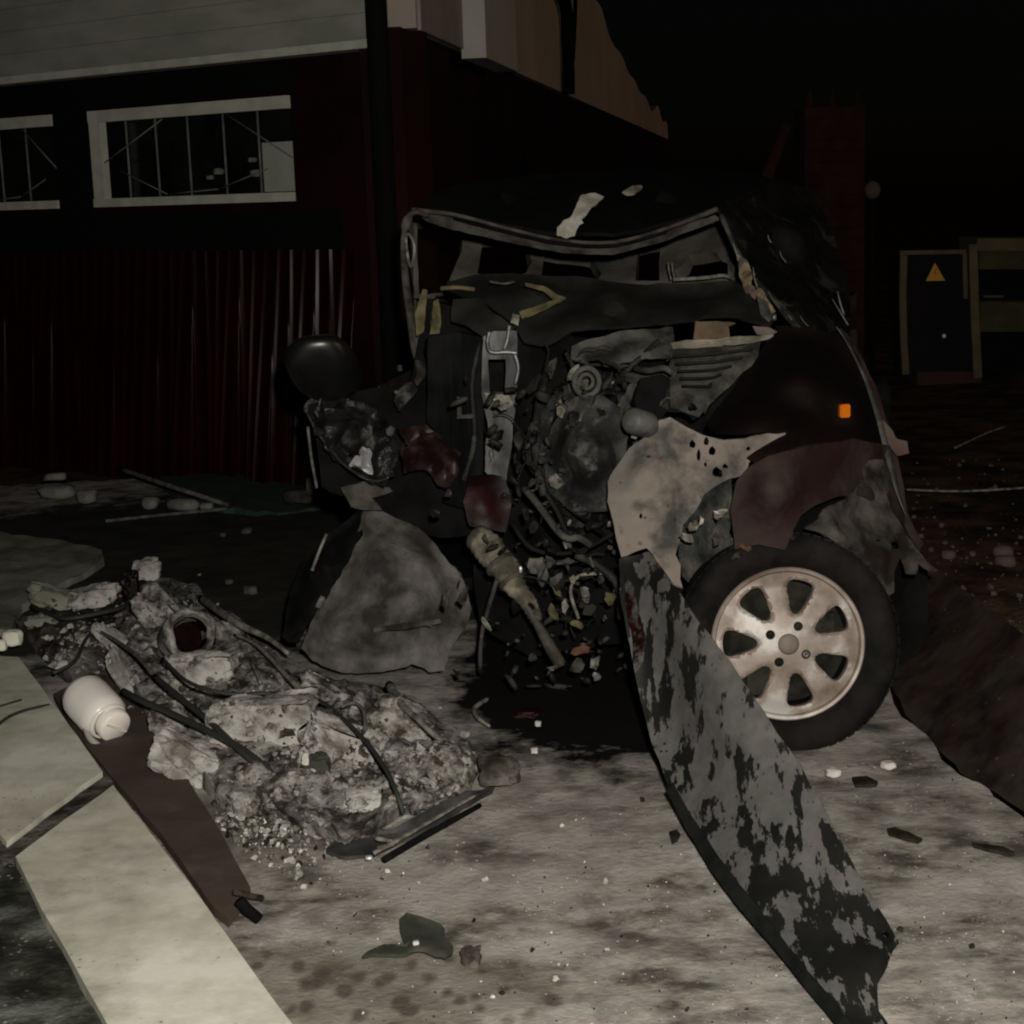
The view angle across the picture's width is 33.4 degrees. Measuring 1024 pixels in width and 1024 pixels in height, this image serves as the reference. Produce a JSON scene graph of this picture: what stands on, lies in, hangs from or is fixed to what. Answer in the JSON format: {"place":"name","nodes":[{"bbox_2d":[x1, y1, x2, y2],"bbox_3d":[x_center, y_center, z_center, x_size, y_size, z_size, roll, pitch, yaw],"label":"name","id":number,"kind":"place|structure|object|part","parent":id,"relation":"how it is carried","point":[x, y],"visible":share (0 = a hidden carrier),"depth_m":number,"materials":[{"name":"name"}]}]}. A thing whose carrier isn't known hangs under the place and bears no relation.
{"place":"outdoors","nodes":[
{"label":"outdoors","id":0,"kind":"place"},
{"bbox_2d":[282,477,318,503],"bbox_3d":[-0.995,-0.106,8.040,0.189,0.151,0.233,-2,11,0],"label":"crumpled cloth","id":1,"kind":"object","parent":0,"point":[308,493],"visible":0.95,"depth_m":8.07,"materials":[{"name":"grey fabric"}]},
{"bbox_2d":[0,477,1023,1023],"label":"pavement","id":2,"kind":"structure","parent":0,"point":[594,767],"depth_m":3.70,"materials":[{"name":"grey concrete"}]},
{"bbox_2d":[0,862,101,1023],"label":"ground","id":3,"kind":"structure","parent":2,"relation":"on","point":[39,984],"depth_m":3.25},
{"bbox_2d":[0,656,102,846],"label":"concrete slab","id":4,"kind":"structure","parent":2,"relation":"on","point":[49,765],"depth_m":4.42,"materials":[{"name":"concrete"}]},
{"bbox_2d":[0,639,6,650],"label":"brick piece","id":5,"kind":"object","parent":4,"relation":"on","point":[3,645],"visible":1,"depth_m":5.41,"materials":[{"name":"beige concrete"}]},
{"bbox_2d":[0,699,21,706],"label":"wire","id":6,"kind":"object","parent":4,"relation":"on","point":[8,703],"visible":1,"depth_m":4.91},
{"bbox_2d":[1,629,22,646],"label":"brick piece","id":7,"kind":"object","parent":4,"relation":"on","point":[12,637],"visible":0.93,"depth_m":5.47,"materials":[{"name":"beige concrete"}]},
{"bbox_2d":[0,704,49,724],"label":"wire","id":8,"kind":"object","parent":4,"relation":"on","point":[19,712],"visible":1,"depth_m":4.82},
{"bbox_2d":[0,531,103,636],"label":"broken slab","id":9,"kind":"structure","parent":2,"relation":"on","point":[25,560],"depth_m":6.84,"materials":[{"name":"concrete"}]},
{"bbox_2d":[43,472,66,480],"bbox_3d":[-2.312,-0.181,8.634,0.119,0.038,0.082,-2,11,0],"label":"paper scrap","id":10,"kind":"object","parent":2,"relation":"on","point":[49,476],"visible":1,"depth_m":8.60,"materials":[{"name":"paper"}]},
{"bbox_2d":[37,485,75,499],"bbox_3d":[-2.255,-0.101,8.471,0.184,0.066,0.098,-2,11,0],"label":"stone","id":11,"kind":"object","parent":2,"relation":"on","point":[53,492],"visible":0.99,"depth_m":8.43,"materials":[{"name":"stone"}]},
{"bbox_2d":[0,767,114,867],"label":"dirt","id":12,"kind":"structure","parent":2,"relation":"on","point":[86,796],"depth_m":4.03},
{"bbox_2d":[16,606,114,683],"bbox_3d":[-1.401,0.411,5.680,0.354,0.122,1.495,-7,12,-24],"label":"rubble heap","id":13,"kind":"object","parent":2,"relation":"on","point":[35,634],"visible":0.42,"depth_m":5.57,"materials":[{"name":"concrete"}]},
{"bbox_2d":[24,615,58,628],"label":"concrete chunk","id":14,"kind":"object","parent":13,"relation":"on","point":[31,621],"visible":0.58,"depth_m":5.80,"materials":[{"name":"concrete"}]},
{"bbox_2d":[26,581,72,610],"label":"concrete chunk","id":15,"kind":"object","parent":13,"relation":"on","point":[41,594],"visible":0.91,"depth_m":6.17,"materials":[{"name":"concrete"}]},
{"bbox_2d":[55,660,67,668],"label":"concrete chunk","id":16,"kind":"object","parent":13,"relation":"on","point":[61,663],"visible":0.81,"depth_m":5.25,"materials":[{"name":"concrete"}]},
{"bbox_2d":[30,595,133,620],"bbox_3d":[-1.504,0.337,5.844,0.383,0.049,0.326,-2,11,0],"label":"cable","id":17,"kind":"object","parent":13,"relation":"on","point":[127,603],"visible":0.97,"depth_m":5.74,"materials":[{"name":"rubber"}]},
{"bbox_2d":[75,633,89,646],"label":"concrete chunk","id":18,"kind":"object","parent":13,"relation":"on","point":[79,640],"visible":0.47,"depth_m":5.47,"materials":[{"name":"concrete"}]},
{"bbox_2d":[52,617,115,674],"bbox_3d":[-1.335,0.413,5.401,0.051,0.038,0.604,-1,11,4],"label":"cable","id":19,"kind":"object","parent":13,"relation":"on","point":[78,655],"visible":0.76,"depth_m":5.25,"materials":[{"name":"rubber"}]},
{"bbox_2d":[67,581,121,609],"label":"concrete chunk","id":20,"kind":"object","parent":13,"relation":"on","point":[101,593],"visible":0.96,"depth_m":6.16,"materials":[{"name":"concrete"}]},
{"bbox_2d":[76,489,97,503],"bbox_3d":[-2.070,-0.076,8.319,0.101,0.068,0.082,-2,11,0],"label":"stone","id":21,"kind":"object","parent":2,"relation":"on","point":[87,496],"visible":1,"depth_m":8.28,"materials":[{"name":"stone"}]},
{"bbox_2d":[141,496,160,509],"bbox_3d":[-1.732,-0.045,8.182,0.090,0.065,0.082,-2,11,0],"label":"pale stone","id":22,"kind":"object","parent":2,"relation":"on","point":[150,502],"visible":1,"depth_m":8.15,"materials":[{"name":"stone"}]},
{"bbox_2d":[53,679,250,927],"bbox_3d":[-0.924,0.664,4.383,0.219,0.022,2.013,-7,12,-25],"label":"wooden board","id":23,"kind":"object","parent":2,"relation":"on","point":[176,817],"visible":0.76,"depth_m":4.06,"materials":[{"name":"wood"}]},
{"bbox_2d":[62,675,129,743],"bbox_3d":[-1.134,0.542,4.665,0.134,0.177,0.204,-12,15,-43],"label":"white tank","id":24,"kind":"object","parent":23,"relation":"on","point":[92,705],"visible":0.99,"depth_m":4.61,"materials":[{"name":"plastic"}]},
{"bbox_2d":[15,785,291,1023],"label":"concrete slab","id":25,"kind":"structure","parent":2,"relation":"on","point":[137,932],"depth_m":3.38,"materials":[{"name":"concrete"}]},
{"bbox_2d":[105,507,226,522],"bbox_3d":[-1.602,0.013,7.918,0.562,0.014,0.025,-6,12,-21],"label":"timber batten","id":26,"kind":"object","parent":2,"relation":"on","point":[163,514],"visible":1,"depth_m":7.91,"materials":[{"name":"wood"}]},
{"bbox_2d":[166,498,199,510],"bbox_3d":[-1.563,-0.034,8.089,0.164,0.064,0.072,0,11,12],"label":"stone","id":27,"kind":"object","parent":2,"relation":"on","point":[181,504],"visible":0.95,"depth_m":8.06,"materials":[{"name":"stone"}]},
{"bbox_2d":[200,502,213,509],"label":"pale stone","id":28,"kind":"object","parent":2,"relation":"on","point":[206,505],"visible":1,"depth_m":8.02,"materials":[{"name":"stone"}]},
{"bbox_2d":[219,532,225,536],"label":"loose stone","id":29,"kind":"object","parent":2,"relation":"on","point":[222,534],"visible":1,"depth_m":7.45,"materials":[{"name":"grey stone"}]},
{"bbox_2d":[225,578,233,583],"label":"loose stone","id":30,"kind":"object","parent":2,"relation":"on","point":[229,581],"visible":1,"depth_m":6.52,"materials":[{"name":"grey stone"}]},
{"bbox_2d":[241,527,251,533],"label":"loose stone","id":31,"kind":"object","parent":2,"relation":"on","point":[246,530],"visible":1,"depth_m":7.47,"materials":[{"name":"grey stone"}]},
{"bbox_2d":[232,889,263,900],"bbox_3d":[-0.547,0.795,3.543,0.016,0.051,0.079,7,14,39],"label":"twig","id":32,"kind":"object","parent":2,"relation":"on","point":[249,895],"visible":0.97,"depth_m":3.54,"materials":[{"name":"wood"}]},
{"bbox_2d":[234,896,262,923],"bbox_3d":[-0.534,0.808,3.463,0.056,0.060,0.024,-3,11,-7],"label":"short rod","id":33,"kind":"object","parent":2,"relation":"on","point":[244,906],"visible":1,"depth_m":3.46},
{"bbox_2d":[160,472,337,516],"bbox_3d":[-1.290,-0.113,8.541,0.807,0.031,1.358,-5,11,-17],"label":"tarpaulin","id":34,"kind":"object","parent":2,"relation":"on","point":[241,495],"visible":0.66,"depth_m":8.43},
{"bbox_2d":[116,466,228,506],"bbox_3d":[-1.731,-0.119,8.314,0.189,0.118,0.958,-12,15,-43],"label":"metal rod","id":35,"kind":"object","parent":34,"relation":"on","point":[173,487],"visible":1,"depth_m":8.05,"materials":[{"name":"metal"}]},
{"bbox_2d":[242,584,258,594],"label":"loose stone","id":36,"kind":"object","parent":2,"relation":"on","point":[251,589],"visible":1,"depth_m":6.33,"materials":[{"name":"grey stone"}]},
{"bbox_2d":[33,568,479,868],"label":"rubble crumbs","id":37,"kind":"object","parent":2,"relation":"on","point":[433,769],"visible":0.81,"depth_m":4.21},
{"bbox_2d":[110,577,478,843],"bbox_3d":[-0.839,0.466,5.263,0.740,0.132,3.071,-7,12,-24],"label":"rubble heap","id":38,"kind":"object","parent":2,"relation":"on","point":[331,822],"visible":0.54,"depth_m":4.26,"materials":[{"name":"concrete"}]},
{"bbox_2d":[89,623,127,649],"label":"concrete chunk","id":39,"kind":"object","parent":38,"relation":"on","point":[118,635],"visible":0.51,"depth_m":5.43,"materials":[{"name":"concrete"}]},
{"bbox_2d":[105,646,139,692],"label":"concrete chunk","id":40,"kind":"object","parent":38,"relation":"on","point":[120,673],"visible":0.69,"depth_m":5.02,"materials":[{"name":"concrete"}]},
{"bbox_2d":[100,631,153,674],"bbox_3d":[-1.179,0.413,5.160,0.019,0.065,0.816,-7,12,-24],"label":"cable","id":41,"kind":"object","parent":38,"relation":"on","point":[138,657],"visible":0.86,"depth_m":5.03,"materials":[{"name":"rubber"}]},
{"bbox_2d":[120,570,139,602],"bbox_3d":[-1.401,0.276,6.270,0.068,0.127,0.080,-2,11,0],"label":"red scrap","id":42,"kind":"object","parent":38,"relation":"on","point":[129,582],"visible":0.73,"depth_m":6.24,"materials":[{"name":"plastic"}]},
{"bbox_2d":[132,557,161,580],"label":"concrete chunk","id":43,"kind":"object","parent":38,"relation":"on","point":[150,568],"visible":0.83,"depth_m":6.55,"materials":[{"name":"concrete"}]},
{"bbox_2d":[129,582,180,628],"bbox_3d":[-1.179,0.337,5.722,0.203,0.206,0.128,-2,11,0],"label":"concrete chunk","id":44,"kind":"object","parent":38,"relation":"on","point":[150,593],"visible":0.56,"depth_m":5.66,"materials":[{"name":"concrete"}]},
{"bbox_2d":[147,701,185,733],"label":"concrete chunk","id":45,"kind":"object","parent":38,"relation":"on","point":[156,721],"visible":0.69,"depth_m":4.64,"materials":[{"name":"concrete"}]},
{"bbox_2d":[147,725,222,788],"bbox_3d":[-0.823,0.631,4.331,0.198,0.173,0.119,-2,11,0],"label":"concrete chunk","id":46,"kind":"object","parent":38,"relation":"on","point":[173,754],"visible":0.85,"depth_m":4.29,"materials":[{"name":"concrete"}]},
{"bbox_2d":[157,608,216,657],"bbox_3d":[-0.975,0.379,5.126,0.167,0.208,0.221,-6,12,-22],"label":"broken pipe","id":47,"kind":"object","parent":38,"relation":"on","point":[183,630],"visible":0.86,"depth_m":5.09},
{"bbox_2d":[120,688,273,771],"bbox_3d":[-0.832,0.584,4.472,0.058,0.109,0.867,-11,14,-39],"label":"cable","id":48,"kind":"object","parent":38,"relation":"on","point":[206,730],"visible":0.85,"depth_m":4.45,"materials":[{"name":"rubber"}]},
{"bbox_2d":[162,649,238,690],"bbox_3d":[-0.916,0.459,5.003,0.213,0.110,0.125,-2,11,0],"label":"concrete chunk","id":49,"kind":"object","parent":38,"relation":"on","point":[205,668],"visible":0.81,"depth_m":4.95,"materials":[{"name":"concrete"}]},
{"bbox_2d":[152,673,255,761],"bbox_3d":[-0.806,0.571,4.489,0.063,0.126,0.816,-9,13,-32],"label":"cable","id":50,"kind":"object","parent":38,"relation":"on","point":[232,743],"visible":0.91,"depth_m":4.43,"materials":[{"name":"rubber"}]},
{"bbox_2d":[214,618,250,646],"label":"concrete chunk","id":51,"kind":"object","parent":38,"relation":"on","point":[227,631],"visible":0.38,"depth_m":5.41,"materials":[{"name":"concrete"}]},
{"bbox_2d":[198,595,289,654],"bbox_3d":[-0.898,0.355,5.507,0.070,0.071,0.953,-7,12,-25],"label":"trim strip","id":52,"kind":"object","parent":38,"relation":"on","point":[218,610],"depth_m":5.37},
{"bbox_2d":[249,660,261,683],"bbox_3d":[-0.735,0.454,4.884,0.008,0.014,0.234,-5,11,-14],"label":"trim strip","id":53,"kind":"object","parent":38,"relation":"on","point":[255,671],"depth_m":4.85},
{"bbox_2d":[205,686,318,747],"bbox_3d":[-0.649,0.560,4.475,0.309,0.168,0.182,-2,11,0],"label":"concrete chunk","id":54,"kind":"object","parent":38,"relation":"on","point":[305,701],"visible":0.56,"depth_m":4.38,"materials":[{"name":"concrete"}]},
{"bbox_2d":[234,634,302,688],"bbox_3d":[-0.698,0.440,4.966,0.030,0.025,0.767,-7,12,-23],"label":"cable","id":55,"kind":"object","parent":38,"relation":"on","point":[290,679],"depth_m":4.94,"materials":[{"name":"rubber"}]},
{"bbox_2d":[161,657,405,813],"bbox_3d":[-0.585,0.537,4.428,0.204,0.099,1.345,-10,14,-37],"label":"cable","id":56,"kind":"object","parent":38,"relation":"on","point":[355,730],"visible":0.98,"depth_m":4.30,"materials":[{"name":"rubber"}]},
{"bbox_2d":[302,752,308,765],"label":"white pebble","id":57,"kind":"object","parent":38,"relation":"on","point":[305,758],"visible":1,"depth_m":4.11,"materials":[{"name":"stone"}]},
{"bbox_2d":[303,751,330,773],"bbox_3d":[-0.473,0.611,4.139,0.067,0.053,0.048,-2,11,0],"label":"dark stone","id":58,"kind":"object","parent":38,"relation":"on","point":[319,762],"visible":0.87,"depth_m":4.12,"materials":[{"name":"stone"}]},
{"bbox_2d":[299,669,355,703],"bbox_3d":[-0.523,0.504,4.762,0.170,0.122,0.092,-2,11,0],"label":"concrete chunk","id":59,"kind":"object","parent":38,"relation":"on","point":[334,690],"visible":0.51,"depth_m":4.75,"materials":[{"name":"concrete"}]},
{"bbox_2d":[322,708,342,715],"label":"dark stone","id":60,"kind":"object","parent":38,"relation":"on","point":[329,710],"visible":0.23,"depth_m":4.36,"materials":[{"name":"stone"}]},
{"bbox_2d":[297,710,389,767],"bbox_3d":[-0.427,0.597,4.280,0.237,0.193,0.136,-2,11,0],"label":"concrete chunk","id":61,"kind":"object","parent":38,"relation":"on","point":[321,735],"visible":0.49,"depth_m":4.22,"materials":[{"name":"concrete"}]},
{"bbox_2d":[340,701,366,731],"bbox_3d":[-0.390,0.522,4.374,0.051,0.023,0.207,-7,12,-23],"label":"wire","id":62,"kind":"object","parent":61,"relation":"on","point":[361,708],"visible":1,"depth_m":4.40,"materials":[{"name":"metal"}]},
{"bbox_2d":[347,691,376,729],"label":"concrete chunk","id":63,"kind":"object","parent":38,"relation":"on","point":[365,701],"visible":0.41,"depth_m":4.50,"materials":[{"name":"concrete"}]},
{"bbox_2d":[345,786,382,811],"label":"concrete chunk","id":64,"kind":"object","parent":38,"relation":"on","point":[374,795],"visible":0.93,"depth_m":3.94,"materials":[{"name":"concrete"}]},
{"bbox_2d":[367,692,437,741],"bbox_3d":[-0.287,0.556,4.500,0.187,0.150,0.115,-2,11,0],"label":"concrete chunk","id":65,"kind":"object","parent":38,"relation":"on","point":[395,715],"visible":0.73,"depth_m":4.45,"materials":[{"name":"concrete"}]},
{"bbox_2d":[385,681,448,741],"bbox_3d":[-0.263,0.527,4.453,0.063,0.066,0.452,-7,12,-23],"label":"trim strip","id":66,"kind":"object","parent":38,"relation":"on","point":[390,687],"depth_m":4.39,"materials":[{"name":"metal"}]},
{"bbox_2d":[419,740,472,777],"bbox_3d":[-0.165,0.618,4.170,0.139,0.127,0.087,-2,11,0],"label":"concrete chunk","id":67,"kind":"object","parent":38,"relation":"on","point":[456,752],"visible":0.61,"depth_m":4.14,"materials":[{"name":"concrete"}]},
{"bbox_2d":[210,801,429,880],"bbox_3d":[-0.533,0.752,3.919,0.697,0.022,0.323,5,13,32],"label":"mortar grit","id":68,"kind":"object","parent":2,"relation":"on","point":[290,859],"visible":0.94,"depth_m":3.93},
{"bbox_2d":[362,912,452,959],"bbox_3d":[-0.177,0.837,3.346,0.163,0.023,0.205,2,12,21],"label":"fabric scrap","id":69,"kind":"object","parent":2,"relation":"on","point":[429,935],"visible":0.99,"depth_m":3.33,"materials":[{"name":"fabric"}]},
{"bbox_2d":[412,940,418,945],"bbox_3d":[-0.186,0.833,3.301,0.013,0.009,0.013,-2,11,0],"label":"glass crumb","id":70,"kind":"object","parent":69,"relation":"on","point":[415,942],"visible":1,"depth_m":3.30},
{"bbox_2d":[326,786,494,862],"bbox_3d":[-0.194,0.695,4.000,0.221,0.057,0.594,7,14,39],"label":"dark plate","id":71,"kind":"object","parent":2,"relation":"on","point":[415,830],"visible":0.94,"depth_m":3.89,"materials":[{"name":"metal"}]},
{"bbox_2d":[460,945,481,967],"bbox_3d":[-0.078,0.852,3.265,0.041,0.039,0.031,-2,11,0],"label":"dark clod","id":72,"kind":"object","parent":2,"relation":"on","point":[471,956],"visible":1,"depth_m":3.25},
{"bbox_2d":[472,697,490,727],"bbox_3d":[-0.086,0.557,4.752,0.054,0.020,0.229,-2,11,0],"label":"trim strip","id":73,"kind":"object","parent":2,"relation":"on","point":[476,706],"depth_m":4.74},
{"bbox_2d":[477,749,520,786],"bbox_3d":[-0.033,0.631,4.219,0.108,0.084,0.075,-2,11,0],"label":"dark stone","id":74,"kind":"object","parent":2,"relation":"on","point":[498,767],"visible":1,"depth_m":4.18,"materials":[{"name":"stone"}]},
{"bbox_2d":[509,707,539,718],"bbox_3d":[0.036,0.560,4.745,0.087,0.023,0.042,-2,11,0],"label":"red shard","id":75,"kind":"object","parent":2,"relation":"on","point":[531,712],"visible":1,"depth_m":4.73,"materials":[{"name":"plastic"}]},
{"bbox_2d":[531,747,537,753],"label":"white pebble","id":76,"kind":"object","parent":2,"relation":"on","point":[534,750],"visible":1,"depth_m":4.42,"materials":[{"name":"stone"}]},
{"bbox_2d":[535,721,540,726],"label":"white pebble","id":77,"kind":"object","parent":2,"relation":"on","point":[537,723],"visible":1,"depth_m":4.65,"materials":[{"name":"stone"}]},
{"bbox_2d":[282,168,936,750],"bbox_3d":[0.553,-0.508,6.398,1.910,1.554,4.244,0,11,12],"label":"wrecked car","id":78,"kind":"object","parent":2,"relation":"on","point":[534,460],"visible":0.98,"depth_m":4.95,"materials":[{"name":"black paint"}]},
{"bbox_3d":[1.068,-0.191,5.082,0.132,0.693,0.338,-7,12,-26],"label":"front door","id":79,"kind":"part","parent":78,"relation":"part of","materials":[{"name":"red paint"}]},
{"bbox_2d":[210,767,1012,1023],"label":"char crumbs","id":80,"kind":"object","parent":2,"relation":"on","point":[266,841],"visible":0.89,"depth_m":3.81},
{"bbox_2d":[216,742,1022,1023],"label":"pale crumbs","id":81,"kind":"object","parent":2,"relation":"on","point":[304,886],"visible":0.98,"depth_m":3.80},
{"bbox_2d":[669,829,679,843],"bbox_3d":[0.367,0.731,3.842,0.024,0.009,0.073,-2,11,0],"label":"black shard","id":82,"kind":"object","parent":2,"relation":"on","point":[674,835],"visible":1,"depth_m":3.84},
{"bbox_2d":[619,551,898,1023],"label":"bent door skin","id":83,"kind":"object","parent":2,"relation":"on","point":[751,811],"visible":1,"depth_m":3.62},
{"bbox_2d":[825,766,841,777],"bbox_3d":[0.789,0.640,4.194,0.040,0.022,0.033,-2,11,0],"label":"white chip","id":84,"kind":"object","parent":2,"relation":"on","point":[833,772],"visible":1,"depth_m":4.18,"materials":[{"name":"stone"}]},
{"bbox_2d":[847,762,876,768],"bbox_3d":[0.875,0.632,4.259,0.072,0.007,0.031,2,11,19],"label":"wire","id":85,"kind":"object","parent":2,"relation":"on","point":[862,763],"visible":1,"depth_m":4.26,"materials":[{"name":"metal"}]},
{"bbox_2d":[852,776,877,787],"bbox_3d":[0.858,0.655,4.149,0.058,0.009,0.061,-2,11,0],"label":"black shard","id":86,"kind":"object","parent":2,"relation":"on","point":[862,781],"visible":1,"depth_m":4.14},
{"bbox_2d":[879,760,896,769],"bbox_3d":[0.935,0.629,4.247,0.040,0.018,0.033,-2,11,0],"label":"white chip","id":87,"kind":"object","parent":2,"relation":"on","point":[888,764],"visible":1,"depth_m":4.24,"materials":[{"name":"stone"}]},
{"bbox_2d":[887,827,921,843],"bbox_3d":[0.872,0.720,3.801,0.035,0.011,0.095,-9,13,-34],"label":"black shard","id":88,"kind":"object","parent":2,"relation":"on","point":[904,835],"visible":1,"depth_m":3.79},
{"bbox_2d":[892,569,1023,810],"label":"scorched sheet","id":89,"kind":"object","parent":2,"relation":"on","point":[958,685],"visible":0.9,"depth_m":4.52,"materials":[{"name":"metal"}]},
{"bbox_2d":[972,842,1014,856],"bbox_3d":[1.046,0.732,3.711,0.099,0.010,0.026,7,14,40],"label":"black shard","id":90,"kind":"object","parent":2,"relation":"on","point":[1001,850],"visible":1,"depth_m":3.70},
{"bbox_2d":[0,180,1023,816],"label":"ground","id":91,"kind":"structure","parent":0,"point":[932,426],"depth_m":10.36,"materials":[{"name":"soil"}]},
{"bbox_2d":[0,0,667,485],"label":"building","id":92,"kind":"structure","parent":91,"relation":"on","point":[206,206],"depth_m":9.12,"materials":[{"name":"paint"}]},
{"bbox_2d":[0,115,59,209],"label":"window","id":93,"kind":"structure","parent":92,"relation":"in","point":[28,170],"depth_m":9.86,"materials":[{"name":"paint"}]},
{"bbox_2d":[87,95,295,206],"bbox_3d":[-1.672,-1.888,9.008,1.493,0.517,0.158,6,13,36],"label":"window","id":94,"kind":"structure","parent":92,"relation":"in","point":[236,150],"depth_m":9.04,"materials":[{"name":"paint"}]},
{"bbox_2d":[795,89,864,359],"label":"brick pillar","id":95,"kind":"structure","parent":91,"relation":"on","point":[830,139],"depth_m":11.79,"materials":[{"name":"brick"}]},
{"bbox_2d":[761,122,790,178],"bbox_3d":[1.797,-2.335,11.783,0.264,0.692,0.100,-2,11,0],"label":"leaning pole","id":96,"kind":"object","parent":95,"relation":"attached to","point":[773,158],"visible":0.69,"depth_m":11.72,"materials":[{"name":"wood"}]},
{"bbox_2d":[864,181,880,373],"bbox_3d":[2.473,-1.607,11.723,0.110,1.314,0.110,-2,11,0],"label":"lamp post","id":97,"kind":"object","parent":91,"relation":"on","point":[872,189],"visible":1,"depth_m":11.69,"materials":[{"name":"metal"}]},
{"bbox_2d":[894,244,981,384],"bbox_3d":[3.110,-1.453,12.555,0.605,1.022,0.392,-2,11,0],"label":"electrical cabinet","id":98,"kind":"object","parent":91,"relation":"on","point":[937,340],"visible":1,"depth_m":12.40,"materials":[{"name":"metal"}]},
{"bbox_3d":[3.107,-1.468,12.573,0.511,0.875,0.350,-2,11,0],"label":"door","id":99,"kind":"part","parent":98,"relation":"part of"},
{"bbox_2d":[941,550,955,559],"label":"loose stone","id":100,"kind":"object","parent":91,"relation":"on","point":[948,554],"visible":1,"depth_m":6.74,"materials":[{"name":"stone"}]},
{"bbox_2d":[906,487,1023,491],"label":"wire","id":101,"kind":"object","parent":91,"relation":"on","point":[976,490],"visible":1,"depth_m":7.93,"materials":[{"name":"metal"}]},
{"bbox_2d":[954,426,1005,448],"bbox_3d":[2.606,-0.419,9.516,0.029,0.011,0.856,5,13,33],"label":"wire","id":102,"kind":"object","parent":91,"relation":"on","point":[974,438],"visible":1,"depth_m":9.52,"materials":[{"name":"metal"}]},
{"bbox_2d":[959,236,1023,372],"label":"ochre stall","id":103,"kind":"object","parent":91,"relation":"on","point":[1001,282],"visible":0.69,"depth_m":12.86,"materials":[{"name":"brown wood"}]},
{"bbox_2d":[992,545,1012,555],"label":"loose stone","id":104,"kind":"object","parent":91,"relation":"on","point":[1002,550],"visible":0.74,"depth_m":6.71,"materials":[{"name":"stone"}]},
{"bbox_2d":[994,555,1015,567],"bbox_3d":[1.904,0.190,6.601,0.077,0.049,0.074,-2,11,0],"label":"loose stone","id":105,"kind":"object","parent":91,"relation":"on","point":[1005,561],"visible":1,"depth_m":6.57,"materials":[{"name":"stone"}]},
{"bbox_2d":[596,0,1023,184],"label":"sky","id":106,"kind":"structure","parent":0,"point":[940,83],"materials":[{"name":"black"}]},
{"bbox_2d":[911,459,1023,805],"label":"gravel","id":107,"kind":"structure","parent":0,"point":[972,554],"depth_m":7.08,"materials":[{"name":"gravel"}]}
]}

